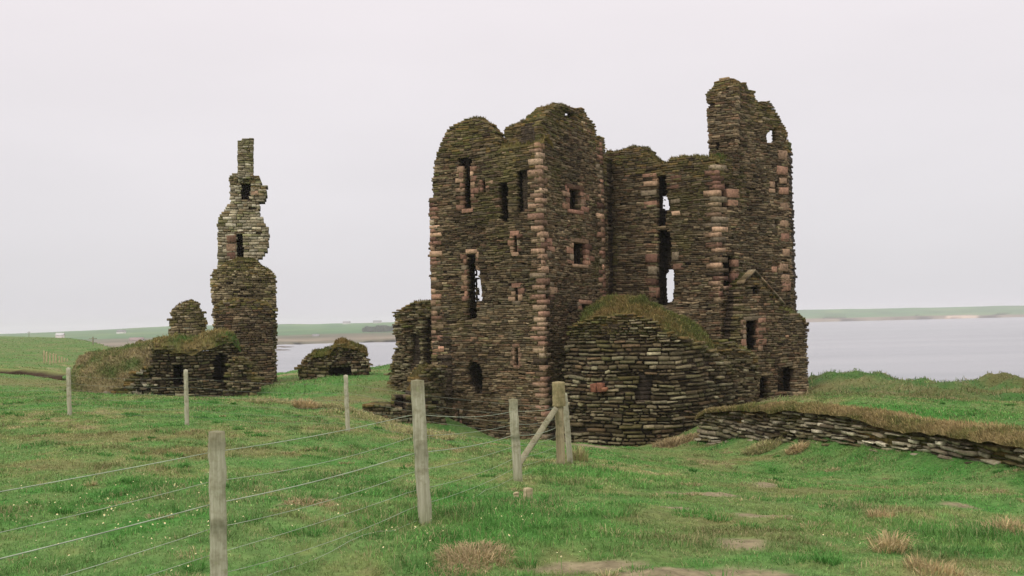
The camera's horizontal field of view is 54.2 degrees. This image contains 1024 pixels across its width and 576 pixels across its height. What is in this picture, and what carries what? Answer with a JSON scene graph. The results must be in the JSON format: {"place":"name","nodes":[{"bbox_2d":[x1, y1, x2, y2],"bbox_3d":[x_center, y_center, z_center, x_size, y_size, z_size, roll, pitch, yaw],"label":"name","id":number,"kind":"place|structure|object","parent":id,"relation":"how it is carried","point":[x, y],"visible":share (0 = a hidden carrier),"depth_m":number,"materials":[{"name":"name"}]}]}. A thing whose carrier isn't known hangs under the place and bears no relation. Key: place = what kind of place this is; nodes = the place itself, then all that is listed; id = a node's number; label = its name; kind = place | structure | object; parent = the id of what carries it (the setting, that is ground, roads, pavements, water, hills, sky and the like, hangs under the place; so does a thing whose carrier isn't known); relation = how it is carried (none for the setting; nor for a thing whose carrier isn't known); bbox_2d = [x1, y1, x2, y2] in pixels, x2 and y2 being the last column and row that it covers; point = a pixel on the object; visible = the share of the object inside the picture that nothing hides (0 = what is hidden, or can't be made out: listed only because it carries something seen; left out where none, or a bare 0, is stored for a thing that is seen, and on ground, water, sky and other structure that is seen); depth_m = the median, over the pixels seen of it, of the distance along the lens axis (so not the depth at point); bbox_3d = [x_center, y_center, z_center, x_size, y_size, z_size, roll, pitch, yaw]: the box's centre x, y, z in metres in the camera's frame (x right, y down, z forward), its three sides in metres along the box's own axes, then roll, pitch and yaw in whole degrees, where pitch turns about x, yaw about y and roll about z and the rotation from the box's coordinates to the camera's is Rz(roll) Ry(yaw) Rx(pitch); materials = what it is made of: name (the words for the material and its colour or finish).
{"place":"outdoors","nodes":[
{"label":"outdoors","id":0,"kind":"place"},
{"bbox_2d":[0,322,395,347],"bbox_3d":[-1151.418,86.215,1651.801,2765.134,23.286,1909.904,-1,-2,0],"label":"bay shore","id":1,"kind":"structure","parent":0,"point":[300,333],"depth_m":1324.36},
{"bbox_2d":[55,333,64,337],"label":"farmhouse","id":2,"kind":"object","parent":1,"relation":"on","point":[59,335],"visible":0.91,"depth_m":897.35,"materials":[{"name":"white paint"}]},
{"bbox_2d":[116,330,126,333],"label":"farmhouse","id":3,"kind":"object","parent":1,"relation":"on","point":[120,331],"visible":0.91,"depth_m":1496.10,"materials":[{"name":"white"}]},
{"bbox_2d":[128,337,144,340],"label":"farmhouse","id":4,"kind":"object","parent":1,"relation":"on","point":[135,338],"visible":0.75,"depth_m":1047.43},
{"bbox_2d":[362,325,393,331],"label":"woodland","id":5,"kind":"object","parent":1,"relation":"on","point":[382,328],"visible":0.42,"depth_m":1270.58,"materials":[{"name":"plant"}]},
{"bbox_2d":[0,336,1023,575],"bbox_3d":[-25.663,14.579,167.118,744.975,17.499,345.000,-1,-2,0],"label":"ground","id":6,"kind":"structure","parent":0,"point":[613,566],"depth_m":11.01,"materials":[{"name":"green plant"}]},
{"bbox_2d":[0,368,65,379],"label":"earth bank","id":7,"kind":"structure","parent":6,"relation":"on","point":[57,375],"depth_m":55.46,"materials":[{"name":"plant"}]},
{"bbox_2d":[43,351,67,363],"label":"field fence","id":8,"kind":"object","parent":6,"relation":"on","point":[52,358],"visible":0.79,"depth_m":73.86,"materials":[{"name":"brown wood"}]},
{"bbox_2d":[64,338,161,393],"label":"mound","id":9,"kind":"object","parent":6,"relation":"on","point":[106,366],"visible":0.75,"depth_m":43.84,"materials":[{"name":"green plant"}]},
{"bbox_2d":[104,366,161,394],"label":"fallen rubble","id":10,"kind":"object","parent":9,"relation":"on","point":[140,384],"visible":0.72,"depth_m":43.05,"materials":[{"name":"grey stone"}]},
{"bbox_2d":[148,299,264,396],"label":"collapsed range","id":11,"kind":"structure","parent":6,"relation":"on","point":[197,350],"depth_m":44.12,"materials":[{"name":"brown stone"}]},
{"bbox_2d":[210,138,277,385],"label":"chimney tower ruin","id":12,"kind":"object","parent":6,"relation":"on","point":[243,282],"visible":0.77,"depth_m":49.69,"materials":[{"name":"brown stone"}]},
{"bbox_2d":[0,367,553,453],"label":"wire fence","id":13,"kind":"object","parent":6,"relation":"on","point":[68,375],"visible":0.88,"depth_m":19.89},
{"bbox_2d":[0,379,572,575],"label":"wire fence","id":14,"kind":"object","parent":6,"relation":"on","point":[559,411],"visible":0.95,"depth_m":8.29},
{"bbox_2d":[287,397,321,408],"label":"dry grass tussock","id":15,"kind":"object","parent":6,"relation":"on","point":[303,405],"visible":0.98,"depth_m":27.18,"materials":[{"name":"beige plant"}]},
{"bbox_2d":[277,494,342,506],"bbox_3d":[-1.838,1.960,9.146,0.665,0.138,0.655,-1,-2,-21],"label":"dry grass tussock","id":16,"kind":"object","parent":6,"relation":"on","point":[302,500],"visible":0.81,"depth_m":9.05,"materials":[{"name":"beige plant"}]},
{"bbox_2d":[294,337,372,379],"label":"wall ruin","id":17,"kind":"object","parent":6,"relation":"on","point":[344,356],"depth_m":48.84,"materials":[{"name":"brown stone"}]},
{"bbox_2d":[8,472,882,575],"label":"daisies","id":18,"kind":"object","parent":6,"relation":"on","point":[274,538],"visible":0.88,"depth_m":8.17,"materials":[{"name":"white plant"}]},
{"bbox_2d":[424,557,493,575],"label":"dry grass tussock","id":19,"kind":"object","parent":6,"relation":"on","point":[464,567],"visible":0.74,"depth_m":6.87,"materials":[{"name":"beige plant"}]},
{"bbox_2d":[431,538,525,568],"bbox_3d":[-0.289,1.909,7.203,0.742,0.156,0.757,1,-3,-43],"label":"dry grass tussock","id":20,"kind":"object","parent":6,"relation":"on","point":[485,549],"visible":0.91,"depth_m":7.17,"materials":[{"name":"beige plant"}]},
{"bbox_2d":[513,487,532,499],"bbox_3d":[0.113,2.230,10.598,0.228,0.236,0.114,-2,-2,15],"label":"post stump","id":21,"kind":"object","parent":6,"relation":"on","point":[528,490],"visible":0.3,"depth_m":10.57,"materials":[{"name":"beige wood"}]},
{"bbox_2d":[565,444,590,461],"bbox_3d":[1.219,3.098,18.826,0.690,0.402,0.816,-1,-2,0],"label":"dry grass tussock","id":22,"kind":"object","parent":6,"relation":"on","point":[580,454],"visible":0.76,"depth_m":18.76,"materials":[{"name":"beige plant"}]},
{"bbox_2d":[362,77,808,440],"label":"castle ruin","id":23,"kind":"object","parent":6,"relation":"on","point":[550,221],"visible":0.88,"depth_m":40.67,"materials":[{"name":"stone"}]},
{"bbox_2d":[562,293,739,446],"bbox_3d":[5.174,3.470,37.713,5.108,6.711,5.703,-3,-2,38],"label":"rubble bastion","id":24,"kind":"object","parent":6,"relation":"on","point":[640,369],"visible":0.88,"depth_m":36.15,"materials":[{"name":"stone"}]},
{"bbox_2d":[648,431,699,447],"bbox_3d":[5.700,5.230,34.421,2.202,0.649,2.262,-1,-2,0],"label":"dry grass tussock","id":25,"kind":"object","parent":6,"relation":"on","point":[675,441],"visible":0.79,"depth_m":34.38,"materials":[{"name":"beige plant"}]},
{"bbox_2d":[738,435,783,455],"bbox_3d":[7.263,4.516,29.008,1.588,0.694,1.729,-2,-2,18],"label":"dry grass tussock","id":26,"kind":"object","parent":6,"relation":"on","point":[757,448],"visible":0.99,"depth_m":28.82,"materials":[{"name":"beige plant"}]},
{"bbox_2d":[784,439,810,454],"bbox_3d":[7.694,4.323,27.175,1.157,0.450,1.026,-1,-2,0],"label":"dry grass tussock","id":27,"kind":"object","parent":6,"relation":"on","point":[802,445],"visible":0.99,"depth_m":27.07,"materials":[{"name":"beige plant"}]},
{"bbox_2d":[694,399,1023,470],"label":"drystone wall","id":28,"kind":"structure","parent":6,"relation":"on","point":[995,444],"depth_m":25.11,"materials":[{"name":"grey stone"}]},
{"bbox_2d":[863,505,895,518],"bbox_3d":[3.696,2.261,10.078,0.415,0.158,0.446,-2,-2,21],"label":"dry grass tussock","id":29,"kind":"object","parent":6,"relation":"on","point":[884,513],"visible":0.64,"depth_m":10.03,"materials":[{"name":"beige plant"}]},
{"bbox_2d":[851,526,926,554],"bbox_3d":[2.923,1.939,7.709,0.687,0.213,0.719,0,-2,-36],"label":"dry grass tussock","id":30,"kind":"object","parent":6,"relation":"on","point":[887,541],"visible":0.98,"depth_m":7.67,"materials":[{"name":"beige plant"}]},
{"bbox_2d":[895,549,967,575],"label":"dry grass tussock","id":31,"kind":"object","parent":6,"relation":"on","point":[933,567],"visible":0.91,"depth_m":6.60,"materials":[{"name":"beige plant"}]},
{"bbox_2d":[974,514,1023,536],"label":"dry grass tussock","id":32,"kind":"object","parent":6,"relation":"on","point":[1007,524],"visible":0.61,"depth_m":8.72,"materials":[{"name":"beige plant"}]},
{"bbox_2d":[0,0,1023,333],"label":"sky","id":33,"kind":"structure","parent":0,"point":[122,122],"materials":[{"name":"white"}]},
{"bbox_2d":[275,317,1023,381],"bbox_3d":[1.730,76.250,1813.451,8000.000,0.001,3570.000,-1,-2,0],"label":"sea","id":34,"kind":"structure","parent":0,"point":[950,350],"depth_m":426.73,"materials":[{"name":"liquid"}]},
{"bbox_2d":[276,346,293,349],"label":"tidal rocks","id":35,"kind":"object","parent":34,"relation":"in","point":[283,346],"visible":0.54,"depth_m":711.95,"materials":[{"name":"grey stone"}]},
{"bbox_2d":[797,306,1023,321],"bbox_3d":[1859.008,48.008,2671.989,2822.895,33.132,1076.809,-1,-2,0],"label":"shore","id":36,"kind":"structure","parent":0,"point":[828,315],"depth_m":2303.91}
]}

